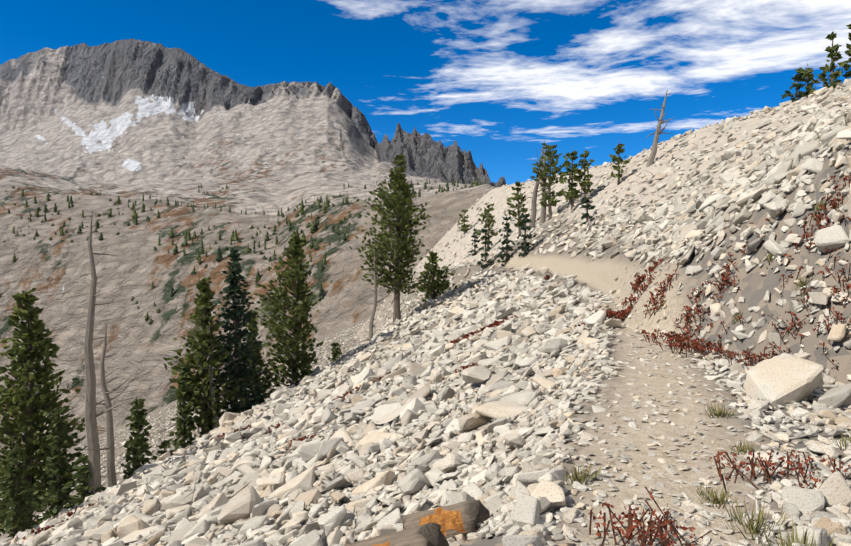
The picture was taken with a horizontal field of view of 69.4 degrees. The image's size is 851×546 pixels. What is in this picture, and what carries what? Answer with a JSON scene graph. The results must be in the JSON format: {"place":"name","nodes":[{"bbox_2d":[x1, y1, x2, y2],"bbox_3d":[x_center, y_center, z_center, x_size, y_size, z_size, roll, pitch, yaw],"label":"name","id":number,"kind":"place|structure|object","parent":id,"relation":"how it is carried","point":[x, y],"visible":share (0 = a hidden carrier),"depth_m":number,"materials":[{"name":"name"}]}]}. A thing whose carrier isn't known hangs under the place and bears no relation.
{"place":"outdoors","nodes":[
{"label":"outdoors","id":0,"kind":"place"},
{"bbox_2d":[0,38,505,470],"bbox_3d":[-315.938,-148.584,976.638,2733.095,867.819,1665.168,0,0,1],"label":"mountain terrain","id":1,"kind":"structure","parent":0,"point":[132,120],"depth_m":732.11,"materials":[{"name":"grey stone"}]},
{"bbox_2d":[0,179,485,354],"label":"conifer trees","id":2,"kind":"object","parent":1,"relation":"on","point":[235,237],"visible":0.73,"depth_m":513.73,"materials":[{"name":"green plant"}]},
{"bbox_2d":[153,263,416,436],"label":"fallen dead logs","id":3,"kind":"object","parent":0,"point":[373,325],"visible":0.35,"depth_m":110.84,"materials":[{"name":"wood"}]},
{"bbox_2d":[0,86,850,545],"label":"hillside terrain","id":4,"kind":"structure","parent":0,"point":[598,274],"depth_m":9.30,"materials":[{"name":"beige soil"}]},
{"bbox_2d":[0,444,42,537],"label":"conifer tree","id":5,"kind":"object","parent":4,"relation":"on","point":[11,519],"visible":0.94,"depth_m":22.56,"materials":[{"name":"green plant"}]},
{"bbox_2d":[0,288,87,530],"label":"conifer tree","id":6,"kind":"object","parent":4,"relation":"on","point":[30,419],"visible":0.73,"depth_m":27.34,"materials":[{"name":"green plant"}]},
{"bbox_2d":[35,407,77,523],"bbox_3d":[-15.630,8.811,26.327,2.158,6.300,2.113,0,0,-22],"label":"conifer tree","id":7,"kind":"object","parent":4,"relation":"on","point":[59,498],"visible":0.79,"depth_m":25.96,"materials":[{"name":"green plant"}]},
{"bbox_2d":[64,454,105,505],"bbox_3d":[-13.844,8.886,25.032,1.657,3.028,1.620,0,0,42],"label":"conifer tree","id":8,"kind":"object","parent":4,"relation":"on","point":[82,476],"visible":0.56,"depth_m":24.92,"materials":[{"name":"green plant"}]},
{"bbox_2d":[120,397,156,480],"bbox_3d":[-13.195,7.968,28.208,1.691,4.661,1.560,0,0,1],"label":"conifer tree","id":9,"kind":"object","parent":4,"relation":"on","point":[138,445],"visible":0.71,"depth_m":28.14,"materials":[{"name":"green plant"}]},
{"bbox_2d":[151,438,173,459],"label":"conifer tree","id":10,"kind":"object","parent":4,"relation":"on","point":[165,444],"visible":0.19,"depth_m":28.50,"materials":[{"name":"green plant"}]},
{"bbox_2d":[167,363,202,450],"bbox_3d":[-13.010,8.375,33.798,2.361,6.818,2.260,0,0,1],"label":"conifer tree","id":11,"kind":"object","parent":4,"relation":"on","point":[184,432],"visible":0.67,"depth_m":33.72,"materials":[{"name":"green plant"}]},
{"bbox_2d":[163,276,238,433],"bbox_3d":[-12.703,5.649,34.648,4.082,10.944,3.302,0,0,32],"label":"conifer tree","id":12,"kind":"object","parent":4,"relation":"on","point":[201,314],"visible":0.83,"depth_m":34.42,"materials":[{"name":"green plant"}]},
{"bbox_2d":[192,247,270,434],"bbox_3d":[-11.405,4.298,35.993,4.324,11.689,4.117,0,0,-34],"label":"conifer tree","id":13,"kind":"object","parent":4,"relation":"on","point":[238,369],"visible":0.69,"depth_m":35.56,"materials":[{"name":"green plant"}]},
{"bbox_2d":[76,210,388,494],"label":"dead trees","id":14,"kind":"object","parent":4,"relation":"on","point":[93,446],"visible":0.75,"depth_m":25.04,"materials":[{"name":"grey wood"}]},
{"bbox_2d":[238,310,278,411],"bbox_3d":[-10.472,6.178,37.756,3.032,7.760,2.983,0,0,1],"label":"conifer tree","id":15,"kind":"object","parent":4,"relation":"on","point":[268,380],"visible":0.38,"depth_m":37.69,"materials":[{"name":"green plant"}]},
{"bbox_2d":[244,231,322,389],"bbox_3d":[-9.154,2.764,39.730,5.209,11.008,4.926,0,0,1],"label":"conifer tree","id":16,"kind":"object","parent":4,"relation":"on","point":[297,307],"visible":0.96,"depth_m":39.23,"materials":[{"name":"green plant"}]},
{"bbox_2d":[327,342,342,362],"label":"conifer tree","id":17,"kind":"object","parent":4,"relation":"on","point":[336,353],"visible":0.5,"depth_m":44.27,"materials":[{"name":"green plant"}]},
{"bbox_2d":[349,154,430,324],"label":"conifer tree","id":18,"kind":"object","parent":4,"relation":"on","point":[400,247],"visible":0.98,"depth_m":48.45,"materials":[{"name":"green plant"}]},
{"bbox_2d":[344,523,448,545],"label":"rotten log","id":19,"kind":"object","parent":4,"relation":"on","point":[429,534],"visible":1,"depth_m":3.78,"materials":[{"name":"beige wood"}]},
{"bbox_2d":[0,78,850,545],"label":"talus rocks","id":20,"kind":"object","parent":4,"relation":"on","point":[262,482],"visible":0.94,"depth_m":10.27,"materials":[{"name":"stone"}]},
{"bbox_2d":[410,251,456,306],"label":"conifer tree","id":21,"kind":"object","parent":4,"relation":"on","point":[439,285],"visible":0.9,"depth_m":53.79,"materials":[{"name":"green plant"}]},
{"bbox_2d":[23,174,850,545],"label":"shrubs","id":22,"kind":"object","parent":4,"relation":"on","point":[659,524],"visible":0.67,"depth_m":8.59,"materials":[{"name":"red plant"}]},
{"bbox_2d":[400,500,489,539],"bbox_3d":[0.089,1.770,4.292,0.258,0.259,0.848,0,-25,-46],"label":"rotten log piece","id":23,"kind":"object","parent":4,"relation":"on","point":[464,518],"visible":0.65,"depth_m":4.12,"materials":[{"name":"orange wood"}]},
{"bbox_2d":[525,89,673,230],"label":"dead tree trunks","id":24,"kind":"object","parent":4,"relation":"on","point":[657,133],"depth_m":60.84,"materials":[{"name":"grey wood"}]},
{"bbox_2d":[457,24,850,268],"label":"conifer trees","id":25,"kind":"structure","parent":4,"relation":"on","point":[807,75],"depth_m":57.07,"materials":[{"name":"green plant"}]},
{"bbox_2d":[562,199,850,545],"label":"grass tufts","id":26,"kind":"object","parent":4,"relation":"on","point":[715,500],"visible":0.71,"depth_m":4.14,"materials":[{"name":"plant"}]},
{"bbox_2d":[0,0,850,184],"label":"sky","id":27,"kind":"structure","parent":0,"point":[502,80],"materials":[{"name":"blue"}]}
]}

